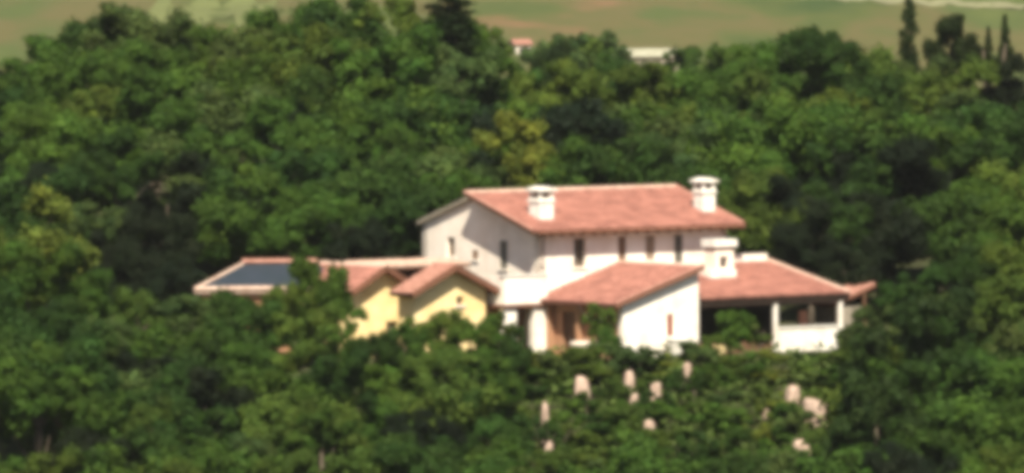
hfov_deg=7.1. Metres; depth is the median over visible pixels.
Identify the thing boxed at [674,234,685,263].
window
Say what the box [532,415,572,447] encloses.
shrub
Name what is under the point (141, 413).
oak tree
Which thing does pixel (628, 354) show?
shrub
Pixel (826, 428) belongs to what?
shrub
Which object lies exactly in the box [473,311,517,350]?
laurel bush
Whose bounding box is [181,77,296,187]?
oak tree
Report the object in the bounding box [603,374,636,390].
shrub
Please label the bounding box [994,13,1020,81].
conifer tree
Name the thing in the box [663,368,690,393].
shrub
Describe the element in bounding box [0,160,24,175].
oak tree
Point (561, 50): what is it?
oak tree
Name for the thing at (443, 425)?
holm oak
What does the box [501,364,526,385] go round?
shrub
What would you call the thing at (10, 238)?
oak tree
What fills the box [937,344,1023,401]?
oak tree
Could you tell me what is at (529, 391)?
shrub
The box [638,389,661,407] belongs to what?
shrub
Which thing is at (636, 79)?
oak tree
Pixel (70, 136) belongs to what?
oak tree
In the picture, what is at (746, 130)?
oak tree
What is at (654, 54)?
long barn
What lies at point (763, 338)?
shrub
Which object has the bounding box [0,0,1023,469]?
ground
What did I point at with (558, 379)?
shrub
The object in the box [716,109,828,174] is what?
oak tree
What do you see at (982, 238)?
oak tree
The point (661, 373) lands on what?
shrub
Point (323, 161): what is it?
oak tree
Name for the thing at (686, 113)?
oak tree
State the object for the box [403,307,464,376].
laurel bush
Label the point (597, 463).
shrub
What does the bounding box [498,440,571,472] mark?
oak tree
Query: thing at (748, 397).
undergrowth
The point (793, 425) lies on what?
shrub
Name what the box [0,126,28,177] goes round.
oak tree
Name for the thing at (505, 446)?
oak tree
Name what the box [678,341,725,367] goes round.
shrub
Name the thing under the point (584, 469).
shrub
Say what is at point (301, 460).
oak tree
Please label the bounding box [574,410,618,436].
shrub
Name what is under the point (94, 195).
oak tree
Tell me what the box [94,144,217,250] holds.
oak tree
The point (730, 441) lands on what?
shrub
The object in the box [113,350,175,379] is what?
holm oak
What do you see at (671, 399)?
shrub
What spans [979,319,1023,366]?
oak tree
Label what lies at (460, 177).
oak tree
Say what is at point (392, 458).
oak tree
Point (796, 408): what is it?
shrub
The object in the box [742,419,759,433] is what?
shrub
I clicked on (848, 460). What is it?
oak tree
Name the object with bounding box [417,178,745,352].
house
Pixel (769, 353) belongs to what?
shrub
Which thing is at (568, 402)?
shrub
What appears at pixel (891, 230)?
oak tree
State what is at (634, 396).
rock outcrop
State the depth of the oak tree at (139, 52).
476.05 m
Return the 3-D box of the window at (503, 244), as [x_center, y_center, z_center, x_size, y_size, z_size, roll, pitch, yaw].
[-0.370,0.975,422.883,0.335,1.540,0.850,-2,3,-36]
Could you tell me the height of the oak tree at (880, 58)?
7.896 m
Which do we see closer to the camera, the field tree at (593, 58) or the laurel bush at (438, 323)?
the laurel bush at (438, 323)
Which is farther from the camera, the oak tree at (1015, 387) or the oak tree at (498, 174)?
the oak tree at (498, 174)
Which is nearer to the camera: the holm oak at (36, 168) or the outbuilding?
the outbuilding
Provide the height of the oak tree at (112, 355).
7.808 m
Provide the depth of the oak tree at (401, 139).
454.31 m
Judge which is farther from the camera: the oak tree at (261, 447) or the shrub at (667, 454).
the shrub at (667, 454)
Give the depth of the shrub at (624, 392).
404.98 m
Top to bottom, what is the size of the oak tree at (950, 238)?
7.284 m
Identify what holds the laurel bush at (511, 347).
on the ground
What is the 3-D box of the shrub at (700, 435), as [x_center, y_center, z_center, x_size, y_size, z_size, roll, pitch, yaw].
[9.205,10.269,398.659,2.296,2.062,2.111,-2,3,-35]
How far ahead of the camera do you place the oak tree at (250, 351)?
401.12 m
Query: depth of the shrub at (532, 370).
408.22 m
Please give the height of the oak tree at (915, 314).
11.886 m
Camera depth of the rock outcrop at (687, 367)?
407.22 m
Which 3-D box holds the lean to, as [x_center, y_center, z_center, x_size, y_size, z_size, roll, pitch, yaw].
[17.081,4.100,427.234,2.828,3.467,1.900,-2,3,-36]
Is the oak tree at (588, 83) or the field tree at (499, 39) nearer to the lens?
the oak tree at (588, 83)
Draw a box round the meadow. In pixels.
[146,0,276,26]
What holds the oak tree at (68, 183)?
on the ground
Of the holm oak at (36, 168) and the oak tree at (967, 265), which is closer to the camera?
the oak tree at (967, 265)
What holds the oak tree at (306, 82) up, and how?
on the ground
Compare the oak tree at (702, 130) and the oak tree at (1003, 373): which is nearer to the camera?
the oak tree at (1003, 373)
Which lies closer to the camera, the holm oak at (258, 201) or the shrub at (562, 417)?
the shrub at (562, 417)
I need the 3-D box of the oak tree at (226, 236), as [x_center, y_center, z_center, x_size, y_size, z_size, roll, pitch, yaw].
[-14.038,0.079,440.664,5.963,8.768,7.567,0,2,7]
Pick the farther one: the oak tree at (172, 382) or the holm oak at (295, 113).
the holm oak at (295, 113)
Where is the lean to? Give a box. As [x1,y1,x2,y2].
[811,282,875,327]
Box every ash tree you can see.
[0,176,103,315]
[471,109,556,188]
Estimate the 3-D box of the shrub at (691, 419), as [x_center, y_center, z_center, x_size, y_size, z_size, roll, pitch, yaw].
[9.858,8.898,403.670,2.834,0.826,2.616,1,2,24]
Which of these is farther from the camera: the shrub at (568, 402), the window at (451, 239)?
the window at (451, 239)
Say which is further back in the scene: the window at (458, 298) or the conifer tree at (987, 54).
the conifer tree at (987, 54)
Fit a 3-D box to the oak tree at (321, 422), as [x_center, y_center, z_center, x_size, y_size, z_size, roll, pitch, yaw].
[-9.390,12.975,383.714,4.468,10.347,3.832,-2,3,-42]
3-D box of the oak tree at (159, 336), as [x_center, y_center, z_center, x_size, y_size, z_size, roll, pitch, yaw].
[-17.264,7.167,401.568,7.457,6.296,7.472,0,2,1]
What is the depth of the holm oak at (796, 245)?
436.08 m
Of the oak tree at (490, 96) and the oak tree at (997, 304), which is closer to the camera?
the oak tree at (997, 304)
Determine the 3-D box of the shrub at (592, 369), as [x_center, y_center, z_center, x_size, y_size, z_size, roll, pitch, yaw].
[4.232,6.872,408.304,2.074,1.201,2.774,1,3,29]
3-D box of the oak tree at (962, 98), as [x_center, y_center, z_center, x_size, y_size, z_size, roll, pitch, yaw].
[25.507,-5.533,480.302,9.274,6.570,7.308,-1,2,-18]
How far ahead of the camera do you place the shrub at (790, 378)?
406.98 m
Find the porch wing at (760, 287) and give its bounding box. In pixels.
[698,239,850,353]
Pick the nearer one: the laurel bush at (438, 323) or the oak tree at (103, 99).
the laurel bush at (438, 323)
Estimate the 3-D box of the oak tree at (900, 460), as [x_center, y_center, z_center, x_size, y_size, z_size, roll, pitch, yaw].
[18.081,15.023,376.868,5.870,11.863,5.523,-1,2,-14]
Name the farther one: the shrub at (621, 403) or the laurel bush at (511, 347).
the laurel bush at (511, 347)
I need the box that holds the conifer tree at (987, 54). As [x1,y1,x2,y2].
[978,25,994,86]
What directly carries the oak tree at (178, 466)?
on the ground
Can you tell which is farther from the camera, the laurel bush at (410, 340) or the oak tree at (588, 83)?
the oak tree at (588, 83)
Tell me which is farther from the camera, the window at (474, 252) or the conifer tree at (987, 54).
the conifer tree at (987, 54)
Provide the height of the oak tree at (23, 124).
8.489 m
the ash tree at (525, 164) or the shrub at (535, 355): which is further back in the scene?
the ash tree at (525, 164)
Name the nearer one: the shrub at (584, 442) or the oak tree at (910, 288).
the shrub at (584, 442)
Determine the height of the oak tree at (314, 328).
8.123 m
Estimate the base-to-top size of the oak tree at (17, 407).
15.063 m
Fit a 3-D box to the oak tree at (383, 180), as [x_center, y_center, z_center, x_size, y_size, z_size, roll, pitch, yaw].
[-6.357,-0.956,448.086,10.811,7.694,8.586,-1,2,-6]
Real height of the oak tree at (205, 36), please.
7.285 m
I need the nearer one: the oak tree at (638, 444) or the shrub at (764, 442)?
the oak tree at (638, 444)
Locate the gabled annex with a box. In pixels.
[389,262,499,351]
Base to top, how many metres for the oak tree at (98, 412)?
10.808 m
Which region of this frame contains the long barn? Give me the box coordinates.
[627,48,682,69]
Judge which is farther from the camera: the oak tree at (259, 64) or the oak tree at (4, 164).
the oak tree at (259, 64)
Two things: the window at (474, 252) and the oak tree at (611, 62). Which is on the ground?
the oak tree at (611, 62)
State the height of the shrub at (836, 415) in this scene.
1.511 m
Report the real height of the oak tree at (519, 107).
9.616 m
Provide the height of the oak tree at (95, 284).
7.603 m
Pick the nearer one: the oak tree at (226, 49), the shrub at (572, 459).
the shrub at (572, 459)
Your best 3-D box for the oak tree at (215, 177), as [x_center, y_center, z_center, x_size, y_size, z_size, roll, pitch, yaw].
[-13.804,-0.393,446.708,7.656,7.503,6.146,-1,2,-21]
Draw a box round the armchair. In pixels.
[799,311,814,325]
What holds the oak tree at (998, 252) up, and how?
on the ground
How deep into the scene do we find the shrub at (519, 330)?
412.74 m
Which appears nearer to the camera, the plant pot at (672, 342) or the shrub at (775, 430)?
the shrub at (775, 430)
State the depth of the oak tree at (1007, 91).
487.15 m
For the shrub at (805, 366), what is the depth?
408.50 m
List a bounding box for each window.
[386,321,395,341]
[444,237,455,258]
[455,296,465,306]
[469,250,478,261]
[497,241,508,270]
[573,238,588,268]
[618,236,624,259]
[644,235,657,261]
[665,314,672,340]
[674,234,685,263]
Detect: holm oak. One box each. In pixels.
[16,160,80,202]
[77,263,122,308]
[88,227,152,319]
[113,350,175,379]
[114,239,197,314]
[141,256,210,302]
[230,176,279,214]
[243,104,320,176]
[317,215,402,261]
[379,407,474,450]
[728,166,806,257]
[766,190,866,324]
[810,244,885,305]
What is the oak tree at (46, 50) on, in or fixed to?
on the ground
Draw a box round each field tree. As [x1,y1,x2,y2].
[487,26,515,54]
[516,31,588,72]
[549,34,612,93]
[587,47,613,67]
[593,28,634,87]
[662,44,703,73]
[693,42,724,78]
[703,43,742,76]
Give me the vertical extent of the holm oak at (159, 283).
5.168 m
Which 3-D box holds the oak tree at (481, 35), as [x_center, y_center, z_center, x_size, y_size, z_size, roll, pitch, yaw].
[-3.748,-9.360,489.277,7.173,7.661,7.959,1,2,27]
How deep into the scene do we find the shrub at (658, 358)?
409.40 m
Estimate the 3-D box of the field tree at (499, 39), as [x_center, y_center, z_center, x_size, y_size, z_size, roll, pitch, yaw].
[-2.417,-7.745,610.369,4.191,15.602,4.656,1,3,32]
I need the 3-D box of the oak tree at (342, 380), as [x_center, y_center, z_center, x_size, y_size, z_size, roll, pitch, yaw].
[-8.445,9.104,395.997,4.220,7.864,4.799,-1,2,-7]
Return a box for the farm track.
[841,0,1023,8]
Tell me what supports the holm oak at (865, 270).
on the ground
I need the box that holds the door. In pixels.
[565,311,574,351]
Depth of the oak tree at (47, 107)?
466.35 m
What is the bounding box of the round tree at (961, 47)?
[921,12,982,86]
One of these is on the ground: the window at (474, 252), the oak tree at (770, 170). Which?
the oak tree at (770, 170)
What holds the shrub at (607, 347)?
on the ground
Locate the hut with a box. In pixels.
[508,39,533,53]
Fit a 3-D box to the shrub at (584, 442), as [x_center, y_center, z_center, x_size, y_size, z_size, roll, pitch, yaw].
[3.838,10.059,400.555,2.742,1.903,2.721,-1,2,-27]
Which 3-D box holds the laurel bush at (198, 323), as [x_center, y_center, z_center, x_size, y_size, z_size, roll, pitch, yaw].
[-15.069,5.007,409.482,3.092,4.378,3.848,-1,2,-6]
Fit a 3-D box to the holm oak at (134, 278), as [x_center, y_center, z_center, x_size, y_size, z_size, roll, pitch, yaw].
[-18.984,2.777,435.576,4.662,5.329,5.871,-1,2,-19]
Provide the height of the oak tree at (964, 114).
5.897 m
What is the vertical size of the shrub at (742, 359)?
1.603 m
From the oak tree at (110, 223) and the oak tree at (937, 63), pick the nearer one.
the oak tree at (110, 223)
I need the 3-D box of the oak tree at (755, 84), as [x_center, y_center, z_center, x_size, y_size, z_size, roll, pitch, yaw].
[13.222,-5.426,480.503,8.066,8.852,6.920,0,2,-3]
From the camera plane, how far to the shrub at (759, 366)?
408.26 m
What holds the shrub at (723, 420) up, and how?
on the ground
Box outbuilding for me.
[193,258,323,351]
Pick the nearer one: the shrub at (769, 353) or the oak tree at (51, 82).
the shrub at (769, 353)
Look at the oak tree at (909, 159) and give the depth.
447.77 m
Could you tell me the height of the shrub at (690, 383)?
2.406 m
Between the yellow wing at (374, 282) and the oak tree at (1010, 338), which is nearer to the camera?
the oak tree at (1010, 338)
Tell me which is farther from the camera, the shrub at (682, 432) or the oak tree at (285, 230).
the oak tree at (285, 230)
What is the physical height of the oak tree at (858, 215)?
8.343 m
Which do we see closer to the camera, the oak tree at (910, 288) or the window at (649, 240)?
the oak tree at (910, 288)
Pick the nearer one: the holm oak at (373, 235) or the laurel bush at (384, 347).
the laurel bush at (384, 347)
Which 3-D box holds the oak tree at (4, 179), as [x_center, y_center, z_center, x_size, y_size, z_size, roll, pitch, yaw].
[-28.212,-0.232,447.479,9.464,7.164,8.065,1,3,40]
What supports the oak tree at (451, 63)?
on the ground
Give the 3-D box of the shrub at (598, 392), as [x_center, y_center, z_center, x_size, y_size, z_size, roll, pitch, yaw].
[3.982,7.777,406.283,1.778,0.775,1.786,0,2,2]
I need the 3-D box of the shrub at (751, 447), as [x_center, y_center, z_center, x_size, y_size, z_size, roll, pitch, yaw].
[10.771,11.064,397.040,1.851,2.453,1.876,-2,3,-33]
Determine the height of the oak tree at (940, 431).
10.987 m
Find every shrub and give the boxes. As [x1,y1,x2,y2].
[499,403,537,420]
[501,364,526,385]
[502,326,526,345]
[514,350,561,375]
[519,368,566,378]
[519,410,557,424]
[521,385,553,400]
[526,447,546,468]
[527,411,555,448]
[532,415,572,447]
[536,348,584,378]
[537,374,574,385]
[540,384,574,396]
[540,411,581,429]
[553,423,578,446]
[561,345,606,375]
[561,388,586,414]
[565,461,586,472]
[567,448,581,462]
[569,449,609,467]
[570,365,615,381]
[570,425,618,451]
[574,390,601,414]
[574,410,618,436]
[580,301,617,356]
[584,343,617,361]
[584,458,607,472]
[589,387,607,399]
[592,403,649,432]
[593,388,631,397]
[594,433,618,459]
[598,326,623,360]
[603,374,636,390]
[607,344,654,378]
[607,380,633,402]
[608,443,626,464]
[615,399,638,418]
[621,375,665,387]
[629,349,674,368]
[629,411,667,425]
[629,427,652,438]
[630,382,651,397]
[631,400,654,419]
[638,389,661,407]
[641,371,695,378]
[645,428,672,450]
[648,400,692,426]
[657,390,677,408]
[658,352,685,368]
[659,388,678,408]
[660,447,679,467]
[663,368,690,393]
[668,429,691,438]
[670,436,704,465]
[674,429,721,459]
[677,392,706,413]
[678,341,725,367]
[680,370,707,395]
[689,363,720,393]
[690,412,734,422]
[691,401,749,436]
[696,387,747,400]
[696,440,723,459]
[699,334,726,349]
[713,308,756,355]
[713,364,745,390]
[717,353,750,376]
[721,426,753,451]
[722,442,757,457]
[727,352,768,379]
[728,447,781,465]
[737,403,772,434]
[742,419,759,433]
[744,323,774,359]
[746,422,772,448]
[747,371,774,379]
[748,384,771,400]
[754,368,791,380]
[756,349,788,362]
[756,391,816,407]
[758,433,815,451]
[769,421,785,446]
[771,401,799,420]
[775,408,818,436]
[780,372,835,388]
[782,390,822,400]
[783,405,804,423]
[789,351,819,359]
[791,352,841,376]
[795,429,828,452]
[796,449,816,457]
[805,420,825,430]
[807,365,842,387]
[808,445,825,461]
[813,424,832,435]
[822,412,834,417]
[824,404,850,420]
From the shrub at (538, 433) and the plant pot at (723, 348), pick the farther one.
the plant pot at (723, 348)
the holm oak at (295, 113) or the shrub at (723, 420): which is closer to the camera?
the shrub at (723, 420)
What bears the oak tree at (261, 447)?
on the ground
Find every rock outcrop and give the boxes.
[541,401,548,444]
[545,440,552,471]
[575,376,589,405]
[624,370,634,400]
[630,393,637,404]
[644,420,654,428]
[651,382,660,400]
[682,362,691,391]
[784,385,800,415]
[793,438,810,454]
[803,398,833,429]
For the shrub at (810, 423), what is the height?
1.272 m
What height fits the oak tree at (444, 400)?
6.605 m
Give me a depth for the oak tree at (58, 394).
382.78 m
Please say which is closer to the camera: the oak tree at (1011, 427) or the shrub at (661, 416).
the oak tree at (1011, 427)
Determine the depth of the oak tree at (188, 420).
388.76 m
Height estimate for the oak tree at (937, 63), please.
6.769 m
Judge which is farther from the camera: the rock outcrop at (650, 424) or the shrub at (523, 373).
the shrub at (523, 373)
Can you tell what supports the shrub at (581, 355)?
on the ground
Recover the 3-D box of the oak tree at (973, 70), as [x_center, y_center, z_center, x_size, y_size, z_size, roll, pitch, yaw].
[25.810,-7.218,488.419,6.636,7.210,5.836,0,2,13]
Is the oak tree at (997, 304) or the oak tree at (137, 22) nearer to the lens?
the oak tree at (997, 304)
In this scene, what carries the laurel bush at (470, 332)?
on the ground
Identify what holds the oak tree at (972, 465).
on the ground
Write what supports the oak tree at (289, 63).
on the ground
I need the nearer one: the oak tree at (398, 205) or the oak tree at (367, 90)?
the oak tree at (398, 205)
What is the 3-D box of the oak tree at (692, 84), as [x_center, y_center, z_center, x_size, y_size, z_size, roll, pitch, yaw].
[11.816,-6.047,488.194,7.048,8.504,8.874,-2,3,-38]
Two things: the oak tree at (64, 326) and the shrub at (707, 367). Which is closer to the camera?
the oak tree at (64, 326)
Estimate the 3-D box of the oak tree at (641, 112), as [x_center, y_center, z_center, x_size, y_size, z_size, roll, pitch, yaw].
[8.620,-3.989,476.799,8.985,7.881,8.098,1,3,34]
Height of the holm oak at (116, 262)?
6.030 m
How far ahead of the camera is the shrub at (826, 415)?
402.62 m
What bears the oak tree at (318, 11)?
on the ground
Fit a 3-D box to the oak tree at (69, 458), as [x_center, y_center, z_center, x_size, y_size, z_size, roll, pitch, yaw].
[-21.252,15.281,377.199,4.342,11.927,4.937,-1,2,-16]
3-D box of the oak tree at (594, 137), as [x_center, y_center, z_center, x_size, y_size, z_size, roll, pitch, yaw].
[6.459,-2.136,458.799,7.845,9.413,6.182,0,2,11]
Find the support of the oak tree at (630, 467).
on the ground
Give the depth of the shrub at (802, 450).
397.20 m
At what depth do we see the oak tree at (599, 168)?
444.96 m
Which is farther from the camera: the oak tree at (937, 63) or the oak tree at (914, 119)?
the oak tree at (937, 63)
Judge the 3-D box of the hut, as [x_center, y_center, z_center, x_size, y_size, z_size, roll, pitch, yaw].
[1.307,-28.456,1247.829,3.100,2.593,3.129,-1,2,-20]
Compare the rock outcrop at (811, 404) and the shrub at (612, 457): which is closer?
the shrub at (612, 457)
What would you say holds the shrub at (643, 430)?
on the ground
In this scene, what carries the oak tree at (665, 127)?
on the ground
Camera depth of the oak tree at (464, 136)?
465.84 m
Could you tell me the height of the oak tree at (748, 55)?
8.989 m
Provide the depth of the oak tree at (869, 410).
384.27 m
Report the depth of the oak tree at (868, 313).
405.87 m
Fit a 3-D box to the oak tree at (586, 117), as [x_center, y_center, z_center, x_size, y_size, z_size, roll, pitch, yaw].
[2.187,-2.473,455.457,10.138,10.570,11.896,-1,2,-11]
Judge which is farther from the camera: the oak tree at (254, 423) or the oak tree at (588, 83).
the oak tree at (588, 83)
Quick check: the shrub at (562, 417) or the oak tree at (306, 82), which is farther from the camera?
the oak tree at (306, 82)
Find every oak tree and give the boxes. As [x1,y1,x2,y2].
[0,33,99,97]
[0,82,90,123]
[0,101,95,156]
[0,107,151,197]
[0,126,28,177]
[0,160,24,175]
[0,160,112,227]
[0,164,93,242]
[0,173,17,220]
[0,236,46,297]
[0,237,99,318]
[0,276,88,348]
[0,317,122,453]
[0,330,44,438]
[0,336,84,471]
[0,454,27,472]
[1,99,81,162]
[1,292,120,470]
[4,362,167,471]
[6,233,44,314]
[10,442,83,472]
[15,46,121,121]
[29,199,144,265]
[43,369,128,441]
[49,265,116,320]
[49,423,139,471]
[56,16,124,49]
[56,82,148,208]
[63,126,167,222]
[73,440,204,472]
[74,1,198,90]
[78,36,197,96]
[86,313,136,366]
[88,128,205,230]
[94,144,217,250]
[105,318,228,405]
[107,62,204,198]
[109,283,181,344]
[111,394,186,465]
[116,200,205,259]
[117,355,206,422]
[127,424,195,464]
[129,455,204,472]
[134,437,286,472]
[143,61,283,160]
[144,293,236,351]
[149,396,251,457]
[150,18,238,120]
[154,363,270,441]
[159,329,280,408]
[165,122,258,195]
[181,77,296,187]
[191,156,284,270]
[193,160,310,263]
[193,286,296,350]
[195,449,246,472]
[197,23,278,82]
[204,50,336,161]
[210,403,334,465]
[215,333,305,387]
[220,361,336,440]
[230,432,285,465]
[237,19,409,113]
[240,0,344,71]
[241,92,312,174]
[247,447,321,472]
[248,387,373,472]
[249,180,377,262]
[252,142,379,244]
[258,58,398,161]
[266,302,344,373]
[275,74,457,175]
[279,406,357,472]
[282,0,398,59]
[283,103,436,207]
[292,147,481,259]
[292,345,380,455]
[300,186,431,263]
[303,432,403,472]
[326,18,443,99]
[326,359,420,422]
[344,434,394,472]
[348,0,439,48]
[357,143,474,229]
[357,397,400,443]
[366,439,460,472]
[368,166,505,244]
[370,86,522,152]
[378,379,507,463]
[380,430,465,462]
[395,345,495,403]
[407,35,505,112]
[435,17,520,81]
[435,91,561,187]
[436,97,548,153]
[452,384,536,468]
[457,350,525,418]
[460,76,552,110]
[462,43,547,108]
[462,432,588,472]
[463,95,632,187]
[467,158,520,188]
[496,55,616,107]
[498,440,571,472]
[528,37,585,96]
[537,131,635,187]
[550,420,666,472]
[552,132,718,205]
[562,46,633,109]
[564,98,645,145]
[584,98,700,141]
[586,113,673,172]
[601,452,710,472]
[602,59,683,113]
[624,112,691,139]
[628,95,740,136]
[642,115,742,173]
[642,163,757,200]
[649,62,744,112]
[665,99,699,127]
[674,89,833,194]
[677,68,792,112]
[691,450,771,472]
[699,38,815,102]
[715,167,807,260]
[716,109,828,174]
[721,99,902,227]
[728,164,809,212]
[736,84,873,225]
[747,446,841,472]
[768,24,867,82]
[772,36,911,125]
[787,443,887,472]
[800,175,880,273]
[802,41,950,109]
[803,124,902,229]
[814,360,938,464]
[815,436,874,470]
[816,337,937,415]
[821,133,956,285]
[824,106,898,167]
[833,301,902,362]
[837,186,933,317]
[837,279,976,416]
[854,437,941,472]
[857,434,965,472]
[863,348,954,414]
[871,94,950,134]
[872,259,950,330]
[882,117,947,173]
[883,392,1017,468]
[887,84,995,137]
[888,187,990,291]
[892,52,956,117]
[894,350,1006,412]
[897,124,1021,174]
[898,53,1003,117]
[903,117,1022,186]
[916,312,1019,386]
[922,285,992,335]
[927,98,1023,128]
[929,171,1009,266]
[931,241,1023,294]
[932,386,1023,472]
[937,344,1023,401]
[938,456,1020,472]
[943,100,1023,180]
[967,155,1023,203]
[969,268,1023,351]
[971,230,1023,302]
[974,438,1023,472]
[977,167,1023,301]
[978,238,1023,299]
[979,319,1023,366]
[980,48,1023,112]
[992,355,1023,407]
[1016,112,1023,161]
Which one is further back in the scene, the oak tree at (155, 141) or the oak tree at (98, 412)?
the oak tree at (155, 141)
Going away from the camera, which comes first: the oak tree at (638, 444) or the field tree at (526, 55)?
the oak tree at (638, 444)
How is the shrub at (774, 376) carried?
on the ground
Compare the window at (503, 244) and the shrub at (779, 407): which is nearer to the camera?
the shrub at (779, 407)
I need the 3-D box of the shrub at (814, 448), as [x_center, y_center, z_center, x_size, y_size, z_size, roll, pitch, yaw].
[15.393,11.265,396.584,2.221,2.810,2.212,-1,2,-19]
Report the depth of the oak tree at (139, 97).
463.65 m
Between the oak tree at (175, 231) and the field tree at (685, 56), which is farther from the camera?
the field tree at (685, 56)
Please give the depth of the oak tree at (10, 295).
394.69 m
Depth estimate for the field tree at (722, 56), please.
599.24 m
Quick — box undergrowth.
[434,340,855,472]
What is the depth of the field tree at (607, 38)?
799.44 m
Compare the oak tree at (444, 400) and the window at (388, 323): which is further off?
the window at (388, 323)
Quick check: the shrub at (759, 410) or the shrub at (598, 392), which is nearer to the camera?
the shrub at (759, 410)
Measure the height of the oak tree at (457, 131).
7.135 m
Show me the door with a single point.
(569, 316)
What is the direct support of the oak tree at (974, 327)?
on the ground
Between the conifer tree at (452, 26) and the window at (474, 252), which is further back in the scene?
the conifer tree at (452, 26)
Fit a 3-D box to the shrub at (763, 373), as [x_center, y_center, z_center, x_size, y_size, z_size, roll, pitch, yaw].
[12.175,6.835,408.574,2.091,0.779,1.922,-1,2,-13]
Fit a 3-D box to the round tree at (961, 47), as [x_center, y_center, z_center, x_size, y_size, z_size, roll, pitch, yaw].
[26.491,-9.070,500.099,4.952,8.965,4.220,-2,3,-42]
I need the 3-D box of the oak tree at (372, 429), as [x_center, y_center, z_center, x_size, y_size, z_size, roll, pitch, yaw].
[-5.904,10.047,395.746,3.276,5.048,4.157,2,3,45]
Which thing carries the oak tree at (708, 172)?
on the ground
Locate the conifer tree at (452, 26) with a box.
[419,0,487,83]
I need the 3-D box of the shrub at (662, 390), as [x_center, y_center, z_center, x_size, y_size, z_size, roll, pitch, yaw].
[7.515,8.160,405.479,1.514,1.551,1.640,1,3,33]
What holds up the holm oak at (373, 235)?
on the ground
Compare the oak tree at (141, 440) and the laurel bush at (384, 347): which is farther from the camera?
the laurel bush at (384, 347)
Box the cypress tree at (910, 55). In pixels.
[895,0,922,116]
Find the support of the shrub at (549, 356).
on the ground
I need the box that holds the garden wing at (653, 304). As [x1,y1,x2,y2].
[540,260,704,358]
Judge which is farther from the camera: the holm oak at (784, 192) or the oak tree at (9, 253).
the holm oak at (784, 192)
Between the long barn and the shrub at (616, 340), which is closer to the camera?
the shrub at (616, 340)
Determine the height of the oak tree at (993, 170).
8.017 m
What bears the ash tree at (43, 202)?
on the ground
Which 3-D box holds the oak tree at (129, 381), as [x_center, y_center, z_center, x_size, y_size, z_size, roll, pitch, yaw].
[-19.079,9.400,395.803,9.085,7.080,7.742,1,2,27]
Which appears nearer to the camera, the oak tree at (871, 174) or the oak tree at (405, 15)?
the oak tree at (871, 174)
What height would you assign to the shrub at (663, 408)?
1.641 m
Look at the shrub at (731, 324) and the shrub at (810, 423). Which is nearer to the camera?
the shrub at (810, 423)
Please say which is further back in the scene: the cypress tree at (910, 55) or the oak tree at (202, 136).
the cypress tree at (910, 55)
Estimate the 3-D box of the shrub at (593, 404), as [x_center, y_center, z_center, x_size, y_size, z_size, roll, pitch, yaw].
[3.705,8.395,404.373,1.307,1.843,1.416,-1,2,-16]
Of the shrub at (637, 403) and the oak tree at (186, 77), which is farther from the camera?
the oak tree at (186, 77)
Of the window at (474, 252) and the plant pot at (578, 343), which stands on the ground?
the plant pot at (578, 343)
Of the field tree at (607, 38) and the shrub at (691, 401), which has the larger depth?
the field tree at (607, 38)
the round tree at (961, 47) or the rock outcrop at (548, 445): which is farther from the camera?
the round tree at (961, 47)
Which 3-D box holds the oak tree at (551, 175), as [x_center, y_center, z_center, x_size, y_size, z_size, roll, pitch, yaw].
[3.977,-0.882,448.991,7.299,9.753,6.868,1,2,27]
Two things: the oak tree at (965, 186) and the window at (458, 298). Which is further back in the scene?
the oak tree at (965, 186)
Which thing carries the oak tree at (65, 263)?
on the ground
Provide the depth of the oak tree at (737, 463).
376.79 m
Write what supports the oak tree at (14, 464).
on the ground
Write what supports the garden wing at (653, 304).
on the ground
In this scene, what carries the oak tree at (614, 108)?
on the ground
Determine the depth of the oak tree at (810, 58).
476.36 m
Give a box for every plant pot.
[570,341,589,347]
[665,336,692,356]
[712,344,725,355]
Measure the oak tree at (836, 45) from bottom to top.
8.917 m
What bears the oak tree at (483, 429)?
on the ground
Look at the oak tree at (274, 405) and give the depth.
388.36 m
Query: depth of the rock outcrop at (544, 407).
398.29 m
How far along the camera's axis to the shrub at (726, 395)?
405.92 m
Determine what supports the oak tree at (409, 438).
on the ground
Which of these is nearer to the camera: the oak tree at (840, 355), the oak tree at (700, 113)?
the oak tree at (840, 355)
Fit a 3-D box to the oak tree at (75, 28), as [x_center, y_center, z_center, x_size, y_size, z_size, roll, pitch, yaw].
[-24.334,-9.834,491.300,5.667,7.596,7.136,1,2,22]
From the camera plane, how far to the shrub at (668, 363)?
409.44 m
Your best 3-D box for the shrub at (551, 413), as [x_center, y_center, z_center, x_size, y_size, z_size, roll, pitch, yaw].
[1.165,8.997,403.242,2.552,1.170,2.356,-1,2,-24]
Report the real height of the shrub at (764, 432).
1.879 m
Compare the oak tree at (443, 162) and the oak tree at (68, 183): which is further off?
the oak tree at (443, 162)
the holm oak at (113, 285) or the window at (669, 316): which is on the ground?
the holm oak at (113, 285)
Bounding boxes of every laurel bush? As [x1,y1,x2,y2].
[185,294,206,333]
[223,294,272,334]
[258,279,319,349]
[284,252,354,349]
[325,303,369,362]
[343,329,404,368]
[368,321,431,372]
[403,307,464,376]
[445,313,503,369]
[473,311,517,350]
[492,337,541,384]
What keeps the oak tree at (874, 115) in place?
on the ground
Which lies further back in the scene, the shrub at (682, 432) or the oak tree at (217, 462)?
the shrub at (682, 432)
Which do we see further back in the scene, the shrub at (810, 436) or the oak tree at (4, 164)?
the oak tree at (4, 164)
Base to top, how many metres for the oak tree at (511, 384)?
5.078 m
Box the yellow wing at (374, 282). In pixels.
[319,257,470,357]
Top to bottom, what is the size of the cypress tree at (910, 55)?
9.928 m
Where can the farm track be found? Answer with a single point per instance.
(998, 4)
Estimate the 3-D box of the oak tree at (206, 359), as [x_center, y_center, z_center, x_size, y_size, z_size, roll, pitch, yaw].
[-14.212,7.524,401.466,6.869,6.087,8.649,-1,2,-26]
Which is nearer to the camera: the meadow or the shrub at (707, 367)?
the shrub at (707, 367)

